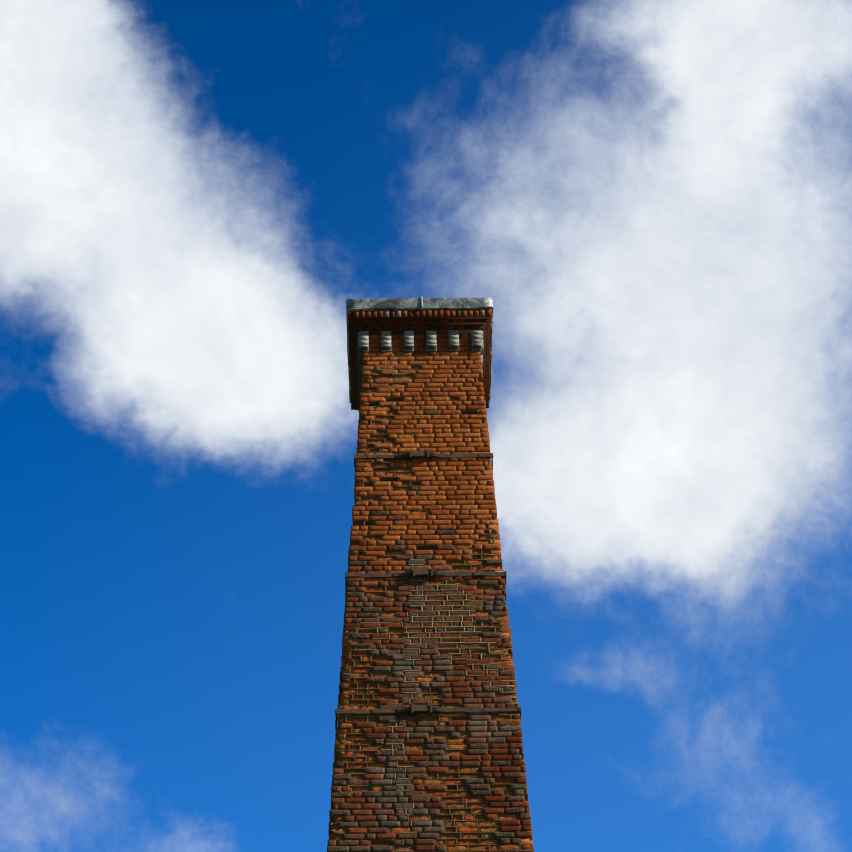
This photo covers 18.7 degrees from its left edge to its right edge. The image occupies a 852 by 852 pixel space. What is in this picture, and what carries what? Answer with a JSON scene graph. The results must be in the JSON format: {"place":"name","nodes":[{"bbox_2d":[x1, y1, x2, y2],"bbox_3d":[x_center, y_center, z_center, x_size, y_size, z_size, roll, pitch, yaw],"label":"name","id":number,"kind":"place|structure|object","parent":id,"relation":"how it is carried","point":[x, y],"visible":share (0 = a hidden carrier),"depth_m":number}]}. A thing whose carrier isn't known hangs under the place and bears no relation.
{"place":"outdoors","nodes":[
{"label":"outdoors","id":0,"kind":"place"},
{"bbox_2d":[0,0,851,851],"label":"sky","id":1,"kind":"structure","parent":0,"point":[651,200]},
{"bbox_2d":[327,333,533,851],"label":"chimney shaft","id":2,"kind":"object","parent":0,"point":[439,782],"visible":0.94,"depth_m":26.90},
{"bbox_2d":[348,309,491,411],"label":"cornice","id":3,"kind":"structure","parent":2,"relation":"on","point":[429,323],"depth_m":29.84},
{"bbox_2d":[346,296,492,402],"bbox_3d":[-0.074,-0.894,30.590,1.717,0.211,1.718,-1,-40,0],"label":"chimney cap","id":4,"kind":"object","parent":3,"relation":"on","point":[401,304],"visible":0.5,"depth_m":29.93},
{"bbox_2d":[335,449,520,729],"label":"metal bands","id":5,"kind":"object","parent":2,"relation":"in","point":[430,708],"visible":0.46,"depth_m":27.41}
]}

